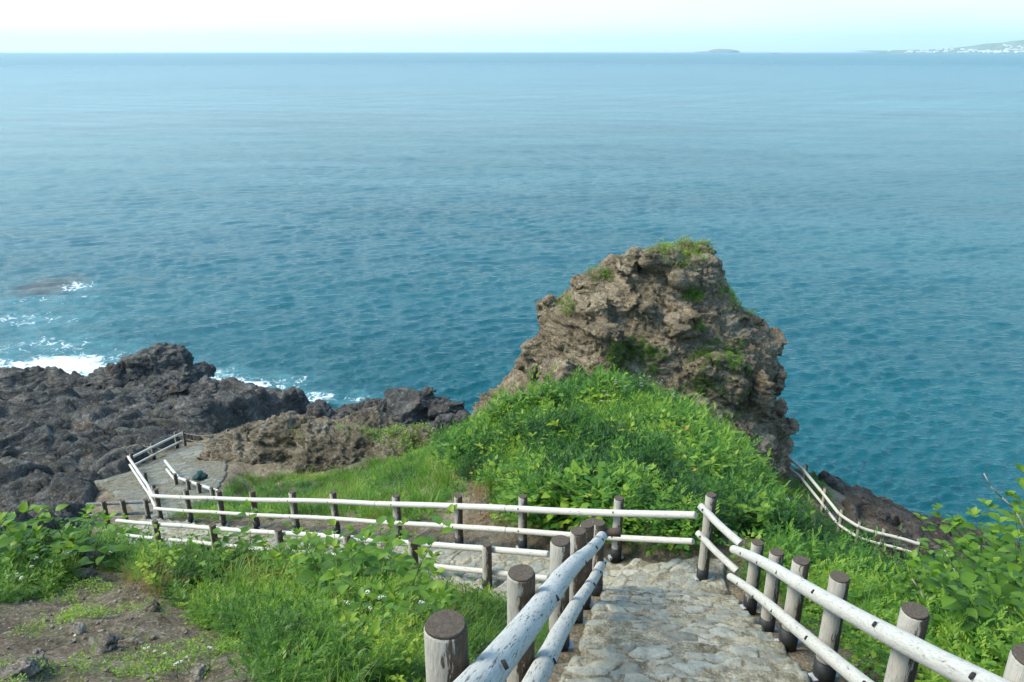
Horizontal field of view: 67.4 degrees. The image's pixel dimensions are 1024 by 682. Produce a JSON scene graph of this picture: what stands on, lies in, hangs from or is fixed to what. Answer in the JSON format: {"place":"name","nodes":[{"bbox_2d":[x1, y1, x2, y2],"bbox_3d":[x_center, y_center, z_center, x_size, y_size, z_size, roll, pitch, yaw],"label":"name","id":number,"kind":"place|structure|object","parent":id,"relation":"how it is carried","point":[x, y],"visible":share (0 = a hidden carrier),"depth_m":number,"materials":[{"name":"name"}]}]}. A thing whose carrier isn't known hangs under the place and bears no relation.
{"place":"outdoors","nodes":[
{"label":"outdoors","id":0,"kind":"place"},
{"bbox_2d":[0,567,250,681],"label":"gravel","id":1,"kind":"structure","parent":0,"point":[105,669],"depth_m":5.95,"materials":[{"name":"stone"}]},
{"bbox_2d":[94,444,227,519],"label":"shore path","id":2,"kind":"structure","parent":0,"point":[184,462],"depth_m":32.52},
{"bbox_2d":[192,470,207,480],"bbox_3d":[-12.763,5.554,31.394,0.467,0.397,0.608,5,21,14],"label":"net bundle","id":3,"kind":"object","parent":2,"relation":"on","point":[200,475],"visible":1,"depth_m":31.33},
{"bbox_2d":[100,518,810,681],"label":"path","id":4,"kind":"structure","parent":0,"point":[673,620],"depth_m":7.42,"materials":[{"name":"stone"}]},
{"bbox_2d":[0,419,994,681],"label":"ground","id":5,"kind":"structure","parent":0,"point":[62,649],"depth_m":7.13,"materials":[{"name":"soil"}]},
{"bbox_2d":[0,511,16,574],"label":"broadleaf plant","id":6,"kind":"object","parent":5,"relation":"on","point":[4,541],"visible":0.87,"depth_m":7.96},
{"bbox_2d":[0,522,33,577],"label":"broadleaf plant","id":7,"kind":"object","parent":5,"relation":"on","point":[15,553],"visible":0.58,"depth_m":8.12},
{"bbox_2d":[0,501,36,552],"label":"broadleaf plant","id":8,"kind":"object","parent":5,"relation":"on","point":[22,508],"visible":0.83,"depth_m":8.79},
{"bbox_2d":[0,657,39,680],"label":"stone","id":9,"kind":"object","parent":5,"relation":"on","point":[27,666],"visible":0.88,"depth_m":4.67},
{"bbox_2d":[4,511,47,562],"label":"broadleaf plant","id":10,"kind":"object","parent":5,"relation":"on","point":[35,532],"visible":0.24,"depth_m":8.99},
{"bbox_2d":[0,521,80,573],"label":"broadleaf plant","id":11,"kind":"object","parent":5,"relation":"on","point":[42,533],"visible":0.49,"depth_m":8.54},
{"bbox_2d":[34,652,47,673],"bbox_3d":[-3.020,2.063,4.852,0.151,0.130,0.172,-9,23,-23],"label":"stone","id":12,"kind":"object","parent":5,"relation":"on","point":[41,655],"visible":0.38,"depth_m":4.86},
{"bbox_2d":[0,506,95,559],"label":"broadleaf plant","id":13,"kind":"object","parent":5,"relation":"on","point":[20,536],"visible":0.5,"depth_m":8.85,"materials":[{"name":"plant"}]},
{"bbox_2d":[0,503,140,578],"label":"broadleaf plant","id":14,"kind":"object","parent":5,"relation":"on","point":[105,549],"visible":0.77,"depth_m":8.74,"materials":[{"name":"plant"}]},
{"bbox_2d":[69,622,85,634],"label":"stone","id":15,"kind":"object","parent":5,"relation":"on","point":[77,628],"visible":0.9,"depth_m":5.89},
{"bbox_2d":[72,566,96,579],"bbox_3d":[-4.749,2.610,8.504,0.283,0.163,0.187,-9,22,-22],"label":"stone","id":16,"kind":"object","parent":5,"relation":"on","point":[91,571],"visible":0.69,"depth_m":8.49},
{"bbox_2d":[82,548,104,567],"bbox_3d":[-5.046,2.660,9.254,0.362,0.307,0.461,-15,26,-35],"label":"stone","id":17,"kind":"object","parent":5,"relation":"on","point":[91,553],"visible":0.21,"depth_m":9.16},
{"bbox_2d":[87,632,118,654],"bbox_3d":[-2.932,2.196,5.470,0.215,0.188,0.246,-4,21,-12],"label":"stone","id":18,"kind":"object","parent":5,"relation":"on","point":[107,641],"visible":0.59,"depth_m":5.46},
{"bbox_2d":[82,509,126,535],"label":"broadleaf plant","id":19,"kind":"object","parent":5,"relation":"on","point":[103,521],"visible":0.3,"depth_m":22.17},
{"bbox_2d":[86,498,152,529],"bbox_3d":[-12.806,6.094,25.237,2.098,2.095,0.285,0,21,-1],"label":"log fence","id":20,"kind":"object","parent":5,"relation":"on","point":[122,503],"visible":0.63,"depth_m":24.95,"materials":[{"name":"wood"}]},
{"bbox_2d":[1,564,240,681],"bbox_3d":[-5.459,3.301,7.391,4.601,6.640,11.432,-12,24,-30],"label":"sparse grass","id":21,"kind":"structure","parent":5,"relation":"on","point":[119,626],"depth_m":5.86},
{"bbox_2d":[0,575,257,681],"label":"weeds","id":22,"kind":"object","parent":5,"relation":"on","point":[224,646],"visible":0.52,"depth_m":5.12,"materials":[{"name":"plant"}]},
{"bbox_2d":[118,636,144,645],"bbox_3d":[-2.866,2.264,5.773,0.245,0.114,0.107,6,22,16],"label":"stone","id":23,"kind":"object","parent":5,"relation":"on","point":[133,641],"visible":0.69,"depth_m":5.73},
{"bbox_2d":[115,560,162,590],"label":"dry grass tuft","id":24,"kind":"object","parent":5,"relation":"on","point":[134,580],"visible":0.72,"depth_m":7.48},
{"bbox_2d":[127,452,155,506],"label":"log fence","id":25,"kind":"object","parent":5,"relation":"on","point":[143,477],"visible":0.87,"depth_m":31.27,"materials":[{"name":"wood"}]},
{"bbox_2d":[3,517,292,556],"bbox_3d":[-17.724,4.797,16.505,33.341,8.375,10.331,0,21,0],"label":"leafy cover","id":26,"kind":"object","parent":5,"relation":"on","point":[139,542],"depth_m":11.05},
{"bbox_2d":[122,562,180,597],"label":"dry grass tuft","id":27,"kind":"object","parent":5,"relation":"on","point":[159,593],"visible":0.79,"depth_m":7.39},
{"bbox_2d":[145,600,161,611],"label":"stone","id":28,"kind":"object","parent":5,"relation":"on","point":[154,606],"visible":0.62,"depth_m":6.79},
{"bbox_2d":[0,365,310,536],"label":"shore rock","id":29,"kind":"object","parent":5,"relation":"on","point":[64,438],"visible":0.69,"depth_m":40.13,"materials":[{"name":"stone"}]},
{"bbox_2d":[77,343,219,397],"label":"headland rock","id":30,"kind":"object","parent":29,"relation":"on","point":[164,369],"visible":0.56,"depth_m":52.09,"materials":[{"name":"stone"}]},
{"bbox_2d":[134,524,180,587],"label":"bushy herb","id":31,"kind":"object","parent":5,"relation":"on","point":[140,564],"visible":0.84,"depth_m":7.59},
{"bbox_2d":[133,431,182,464],"bbox_3d":[-17.297,5.770,37.532,0.317,2.685,4.452,2,21,4],"label":"log fence","id":32,"kind":"object","parent":5,"relation":"on","point":[154,454],"visible":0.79,"depth_m":37.21,"materials":[{"name":"wood"}]},
{"bbox_2d":[164,460,223,495],"bbox_3d":[-13.036,5.855,30.761,0.598,2.661,6.996,-17,27,-38],"label":"log fence","id":33,"kind":"object","parent":5,"relation":"on","point":[175,476],"visible":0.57,"depth_m":30.00,"materials":[{"name":"wood"}]},
{"bbox_2d":[183,525,210,551],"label":"broadleaf plant","id":34,"kind":"object","parent":5,"relation":"on","point":[190,534],"visible":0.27,"depth_m":17.78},
{"bbox_2d":[189,662,210,681],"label":"stone","id":35,"kind":"object","parent":5,"relation":"on","point":[197,670],"visible":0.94,"depth_m":4.69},
{"bbox_2d":[186,542,228,581],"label":"broadleaf plant","id":36,"kind":"object","parent":5,"relation":"on","point":[207,567],"visible":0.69,"depth_m":7.73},
{"bbox_2d":[181,425,257,445],"bbox_3d":[-14.479,5.164,37.932,5.828,3.666,0.320,12,24,29],"label":"rope fence","id":37,"kind":"object","parent":5,"relation":"on","point":[185,439],"visible":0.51,"depth_m":38.93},
{"bbox_2d":[195,555,260,587],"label":"strap leaf clump","id":38,"kind":"object","parent":5,"relation":"on","point":[249,570],"visible":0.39,"depth_m":7.60,"materials":[{"name":"green plant"}]},
{"bbox_2d":[234,521,270,552],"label":"broadleaf plant","id":39,"kind":"object","parent":5,"relation":"on","point":[247,541],"visible":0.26,"depth_m":17.19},
{"bbox_2d":[212,500,303,575],"bbox_3d":[-2.838,2.338,8.418,0.946,0.606,1.281,2,21,6],"label":"broadleaf plant","id":40,"kind":"object","parent":5,"relation":"on","point":[282,545],"visible":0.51,"depth_m":8.50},
{"bbox_2d":[0,533,547,681],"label":"bank grass","id":41,"kind":"structure","parent":5,"relation":"on","point":[328,679],"depth_m":7.27,"materials":[{"name":"plant"}]},
{"bbox_2d":[257,522,306,556],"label":"broadleaf plant","id":42,"kind":"object","parent":5,"relation":"on","point":[284,540],"visible":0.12,"depth_m":15.40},
{"bbox_2d":[0,526,572,681],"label":"leafy cover","id":43,"kind":"object","parent":5,"relation":"on","point":[232,612],"visible":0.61,"depth_m":6.14,"materials":[{"name":"plant"}]},
{"bbox_2d":[196,405,438,473],"bbox_3d":[-8.863,5.015,36.245,11.960,4.156,7.711,0,21,0],"label":"rock outcrop","id":44,"kind":"object","parent":5,"relation":"on","point":[324,444],"visible":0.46,"depth_m":34.84,"materials":[{"name":"stone"}]},
{"bbox_2d":[357,423,399,445],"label":"ledge grass","id":45,"kind":"structure","parent":44,"relation":"on","point":[378,433],"depth_m":34.67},
{"bbox_2d":[384,423,420,442],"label":"ledge grass","id":46,"kind":"structure","parent":44,"relation":"on","point":[407,436],"depth_m":33.73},
{"bbox_2d":[407,420,435,446],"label":"ledge grass","id":47,"kind":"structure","parent":44,"relation":"on","point":[420,424],"depth_m":33.89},
{"bbox_2d":[280,536,360,586],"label":"broadleaf plant","id":48,"kind":"object","parent":5,"relation":"on","point":[317,550],"visible":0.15,"depth_m":7.58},
{"bbox_2d":[273,518,376,588],"bbox_3d":[-1.930,2.365,8.038,1.057,0.666,1.276,-3,21,-9],"label":"broadleaf plant","id":49,"kind":"object","parent":5,"relation":"on","point":[331,521],"visible":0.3,"depth_m":8.21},
{"bbox_2d":[153,422,497,522],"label":"slope grass","id":50,"kind":"structure","parent":5,"relation":"on","point":[358,494],"depth_m":21.96,"materials":[{"name":"plant"}]},
{"bbox_2d":[300,615,354,667],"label":"bushy herb","id":51,"kind":"object","parent":5,"relation":"on","point":[341,620],"visible":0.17,"depth_m":4.38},
{"bbox_2d":[115,519,549,587],"bbox_3d":[-4.943,4.089,15.536,13.438,5.216,0.296,14,25,33],"label":"log fence","id":52,"kind":"object","parent":5,"relation":"on","point":[486,570],"visible":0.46,"depth_m":12.62,"materials":[{"name":"wood"}]},
{"bbox_2d":[286,525,418,603],"bbox_3d":[-1.421,2.145,6.889,0.917,0.744,0.856,-13,24,-30],"label":"broadleaf plant","id":53,"kind":"object","parent":5,"relation":"on","point":[362,557],"visible":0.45,"depth_m":6.93,"materials":[{"name":"plant"}]},
{"bbox_2d":[302,516,406,597],"bbox_3d":[-1.450,2.163,7.237,0.975,0.811,0.977,-14,25,-33],"label":"broadleaf plant","id":54,"kind":"object","parent":5,"relation":"on","point":[330,540],"visible":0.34,"depth_m":7.28,"materials":[{"name":"plant"}]},
{"bbox_2d":[338,610,381,662],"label":"broadleaf plant","id":55,"kind":"object","parent":5,"relation":"on","point":[375,628],"visible":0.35,"depth_m":4.51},
{"bbox_2d":[326,587,409,650],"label":"broadleaf plant","id":56,"kind":"object","parent":5,"relation":"on","point":[339,604],"visible":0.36,"depth_m":5.25,"materials":[{"name":"plant"}]},
{"bbox_2d":[300,517,440,581],"bbox_3d":[-1.456,2.387,8.201,1.412,0.668,1.043,-2,21,-5],"label":"broadleaf plant","id":57,"kind":"object","parent":5,"relation":"on","point":[401,531],"visible":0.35,"depth_m":8.39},
{"bbox_2d":[293,504,456,594],"bbox_3d":[-1.159,2.271,7.329,1.698,0.804,1.255,-9,22,-22],"label":"broadleaf plant","id":58,"kind":"object","parent":5,"relation":"on","point":[430,540],"visible":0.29,"depth_m":7.65,"materials":[{"name":"plant"}]},
{"bbox_2d":[305,386,470,429],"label":"headland rock","id":59,"kind":"object","parent":5,"relation":"on","point":[405,406],"visible":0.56,"depth_m":50.01,"materials":[{"name":"stone"}]},
{"bbox_2d":[319,535,462,614],"bbox_3d":[-0.859,2.086,6.355,1.095,0.572,0.907,12,24,29],"label":"broadleaf plant","id":60,"kind":"object","parent":5,"relation":"on","point":[345,585],"visible":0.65,"depth_m":6.31,"materials":[{"name":"plant"}]},
{"bbox_2d":[365,637,418,681],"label":"bushy herb","id":61,"kind":"object","parent":5,"relation":"on","point":[408,660],"visible":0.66,"depth_m":4.25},
{"bbox_2d":[360,579,438,628],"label":"broadleaf plant","id":62,"kind":"object","parent":5,"relation":"on","point":[421,607],"visible":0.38,"depth_m":5.77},
{"bbox_2d":[392,598,451,632],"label":"broadleaf plant","id":63,"kind":"object","parent":5,"relation":"on","point":[442,602],"visible":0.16,"depth_m":5.95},
{"bbox_2d":[151,488,697,563],"bbox_3d":[-3.907,3.961,16.466,16.476,7.479,0.299,16,26,36],"label":"log fence","id":64,"kind":"object","parent":5,"relation":"on","point":[617,513],"visible":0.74,"depth_m":13.62,"materials":[{"name":"wood"}]},
{"bbox_2d":[475,436,515,460],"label":"knotweed plant","id":65,"kind":"object","parent":5,"relation":"on","point":[482,450],"visible":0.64,"depth_m":18.90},
{"bbox_2d":[493,421,527,447],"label":"knotweed plant","id":66,"kind":"object","parent":5,"relation":"on","point":[516,438],"visible":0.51,"depth_m":19.14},
{"bbox_2d":[424,518,607,681],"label":"log fence","id":67,"kind":"object","parent":5,"relation":"on","point":[560,599],"visible":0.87,"depth_m":3.96,"materials":[{"name":"wood"}]},
{"bbox_2d":[462,478,571,537],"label":"dry grass","id":68,"kind":"structure","parent":5,"relation":"on","point":[478,491],"depth_m":15.18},
{"bbox_2d":[510,409,542,438],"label":"knotweed plant","id":69,"kind":"object","parent":5,"relation":"on","point":[515,424],"visible":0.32,"depth_m":19.36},
{"bbox_2d":[528,419,578,452],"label":"knotweed plant","id":70,"kind":"object","parent":5,"relation":"on","point":[541,442],"visible":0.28,"depth_m":17.09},
{"bbox_2d":[581,393,620,414],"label":"knotweed plant","id":71,"kind":"object","parent":5,"relation":"on","point":[595,395],"visible":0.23,"depth_m":20.06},
{"bbox_2d":[591,519,620,595],"bbox_3d":[1.108,2.831,9.404,0.393,1.416,0.175,6,21,14],"label":"fence post","id":72,"kind":"object","parent":5,"relation":"on","point":[599,526],"visible":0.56,"depth_m":9.22,"materials":[{"name":"wood"}]},
{"bbox_2d":[586,377,642,407],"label":"knotweed plant","id":73,"kind":"object","parent":5,"relation":"on","point":[626,382],"visible":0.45,"depth_m":20.59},
{"bbox_2d":[600,413,636,437],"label":"knotweed plant","id":74,"kind":"object","parent":5,"relation":"on","point":[632,423],"visible":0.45,"depth_m":17.38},
{"bbox_2d":[470,241,799,482],"bbox_3d":[5.612,5.851,34.823,20.610,21.083,15.344,0,21,0],"label":"sea stack","id":75,"kind":"object","parent":5,"relation":"on","point":[638,296],"visible":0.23,"depth_m":30.33,"materials":[{"name":"stone"}]},
{"bbox_2d":[553,291,575,316],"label":"ledge grass","id":76,"kind":"structure","parent":75,"relation":"on","point":[565,303],"depth_m":31.80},
{"bbox_2d":[585,263,613,281],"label":"ledge grass","id":77,"kind":"structure","parent":75,"relation":"on","point":[603,274],"depth_m":31.62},
{"bbox_2d":[600,334,657,376],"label":"ledge plants","id":78,"kind":"object","parent":75,"relation":"on","point":[616,356],"visible":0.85,"depth_m":29.70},
{"bbox_2d":[633,341,668,363],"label":"ledge plants","id":79,"kind":"object","parent":75,"relation":"on","point":[657,355],"visible":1,"depth_m":29.74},
{"bbox_2d":[656,234,714,269],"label":"ledge grass","id":80,"kind":"structure","parent":75,"relation":"on","point":[684,252],"depth_m":31.15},
{"bbox_2d":[679,286,706,303],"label":"ledge plants","id":81,"kind":"object","parent":75,"relation":"on","point":[692,294],"visible":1,"depth_m":30.26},
{"bbox_2d":[658,349,753,422],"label":"ledge plants","id":82,"kind":"object","parent":75,"relation":"on","point":[731,365],"visible":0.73,"depth_m":29.55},
{"bbox_2d":[692,376,725,396],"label":"ledge plants","id":83,"kind":"object","parent":75,"relation":"on","point":[697,380],"visible":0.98,"depth_m":29.52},
{"bbox_2d":[692,337,745,370],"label":"ledge plants","id":84,"kind":"object","parent":75,"relation":"on","point":[719,355],"visible":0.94,"depth_m":29.71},
{"bbox_2d":[719,281,737,298],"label":"ledge plants","id":85,"kind":"object","parent":75,"relation":"on","point":[730,292],"visible":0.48,"depth_m":31.24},
{"bbox_2d":[725,296,754,318],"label":"ledge grass","id":86,"kind":"structure","parent":75,"relation":"on","point":[738,301],"depth_m":31.51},
{"bbox_2d":[431,367,929,578],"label":"long grass","id":87,"kind":"structure","parent":5,"relation":"on","point":[491,484],"depth_m":17.96,"materials":[{"name":"plant"}]},
{"bbox_2d":[652,478,710,509],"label":"broadleaf plant","id":88,"kind":"object","parent":5,"relation":"on","point":[674,480],"visible":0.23,"depth_m":12.25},
{"bbox_2d":[470,397,893,558],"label":"yellowing leaves","id":89,"kind":"object","parent":5,"relation":"on","point":[686,427],"visible":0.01,"depth_m":17.31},
{"bbox_2d":[659,419,706,444],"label":"knotweed plant","id":90,"kind":"object","parent":5,"relation":"on","point":[669,423],"visible":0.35,"depth_m":17.79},
{"bbox_2d":[694,492,742,580],"bbox_3d":[2.711,2.968,10.220,0.288,1.814,0.728,-8,22,-21],"label":"log fence","id":91,"kind":"object","parent":5,"relation":"on","point":[710,521],"visible":0.85,"depth_m":10.15,"materials":[{"name":"wood"}]},
{"bbox_2d":[426,362,1023,593],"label":"leafy cover","id":92,"kind":"object","parent":5,"relation":"on","point":[604,494],"visible":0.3,"depth_m":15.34,"materials":[{"name":"plant"}]},
{"bbox_2d":[700,479,778,529],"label":"broadleaf plant","id":93,"kind":"object","parent":5,"relation":"on","point":[748,509],"visible":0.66,"depth_m":11.80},
{"bbox_2d":[722,482,777,533],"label":"broadleaf plant","id":94,"kind":"object","parent":5,"relation":"on","point":[766,507],"visible":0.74,"depth_m":11.64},
{"bbox_2d":[786,467,811,490],"bbox_3d":[11.781,6.762,32.019,2.259,2.829,3.822,-8,22,-21],"label":"boulder","id":95,"kind":"object","parent":5,"relation":"on","point":[792,474],"visible":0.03,"depth_m":32.63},
{"bbox_2d":[788,456,921,556],"bbox_3d":[12.411,6.882,30.064,1.631,2.472,7.017,-8,22,-21],"label":"log fence","id":96,"kind":"object","parent":5,"relation":"on","point":[883,533],"visible":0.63,"depth_m":28.53,"materials":[{"name":"wood"}]},
{"bbox_2d":[727,539,1023,681],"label":"log fence","id":97,"kind":"object","parent":5,"relation":"on","point":[911,648],"visible":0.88,"depth_m":5.48,"materials":[{"name":"wood"}]},
{"bbox_2d":[763,536,1023,681],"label":"leafy cover","id":98,"kind":"object","parent":5,"relation":"on","point":[970,651],"visible":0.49,"depth_m":6.32,"materials":[{"name":"plant"}]},
{"bbox_2d":[869,557,939,613],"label":"leafy shrub","id":99,"kind":"object","parent":5,"relation":"on","point":[910,577],"visible":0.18,"depth_m":7.73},
{"bbox_2d":[805,562,1021,647],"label":"long grass","id":100,"kind":"structure","parent":5,"relation":"on","point":[906,594],"depth_m":7.77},
{"bbox_2d":[810,470,1019,568],"bbox_3d":[16.393,9.146,36.141,15.645,9.546,19.484,16,26,37],"label":"shore rock","id":101,"kind":"object","parent":5,"relation":"on","point":[869,507],"visible":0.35,"depth_m":32.36,"materials":[{"name":"stone"}]},
{"bbox_2d":[902,562,980,612],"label":"leafy shrub","id":102,"kind":"object","parent":5,"relation":"on","point":[915,575],"visible":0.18,"depth_m":7.61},
{"bbox_2d":[905,505,1023,645],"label":"leafy shrub","id":103,"kind":"object","parent":5,"relation":"on","point":[985,609],"visible":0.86,"depth_m":5.68,"materials":[{"name":"plant"}]},
{"bbox_2d":[913,503,1023,603],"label":"leafy shrub","id":104,"kind":"object","parent":5,"relation":"on","point":[963,541],"visible":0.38,"depth_m":7.68,"materials":[{"name":"plant"}]},
{"bbox_2d":[920,490,1023,592],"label":"leafy shrub","id":105,"kind":"object","parent":5,"relation":"on","point":[1011,530],"visible":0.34,"depth_m":7.66,"materials":[{"name":"plant"}]},
{"bbox_2d":[983,473,1023,528],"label":"bare twig","id":106,"kind":"object","parent":105,"relation":"on","point":[1008,503],"visible":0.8,"depth_m":7.09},
{"bbox_2d":[926,557,1023,671],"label":"leafy shrub","id":107,"kind":"object","parent":5,"relation":"on","point":[935,618],"visible":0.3,"depth_m":5.79,"materials":[{"name":"plant"}]},
{"bbox_2d":[929,530,1023,618],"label":"leafy shrub","id":108,"kind":"object","parent":5,"relation":"on","point":[996,561],"visible":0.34,"depth_m":6.67,"materials":[{"name":"plant"}]},
{"bbox_2d":[935,541,1023,614],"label":"leafy shrub","id":109,"kind":"object","parent":5,"relation":"on","point":[979,576],"visible":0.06,"depth_m":7.33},
{"bbox_2d":[945,564,1019,643],"bbox_3d":[3.776,2.241,5.961,0.853,0.659,1.062,12,24,28],"label":"leafy shrub","id":110,"kind":"object","parent":5,"relation":"on","point":[949,566],"visible":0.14,"depth_m":6.28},
{"bbox_2d":[941,463,1023,556],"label":"leafy shrub","id":111,"kind":"object","parent":5,"relation":"on","point":[1019,467],"visible":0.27,"depth_m":9.01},
{"bbox_2d":[956,480,1023,586],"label":"leafy shrub","id":112,"kind":"object","parent":5,"relation":"on","point":[974,511],"visible":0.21,"depth_m":8.29,"materials":[{"name":"plant"}]},
{"bbox_2d":[0,52,1023,562],"bbox_3d":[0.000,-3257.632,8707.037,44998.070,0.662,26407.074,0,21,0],"label":"sea","id":113,"kind":"structure","parent":0,"point":[336,228],"depth_m":119.79,"materials":[{"name":"liquid"}]},
{"bbox_2d":[693,49,738,52],"bbox_3d":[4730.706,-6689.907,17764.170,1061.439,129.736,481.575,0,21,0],"label":"island","id":114,"kind":"structure","parent":113,"relation":"on","point":[722,51],"depth_m":17623.60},
{"bbox_2d":[0,0,1023,52],"label":"sky","id":115,"kind":"structure","parent":0,"point":[25,25],"materials":[{"name":"white"}]},
{"bbox_2d":[859,40,1023,52],"bbox_3d":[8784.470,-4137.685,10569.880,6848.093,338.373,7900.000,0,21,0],"label":"coast","id":116,"kind":"structure","parent":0,"point":[999,46],"depth_m":11628.86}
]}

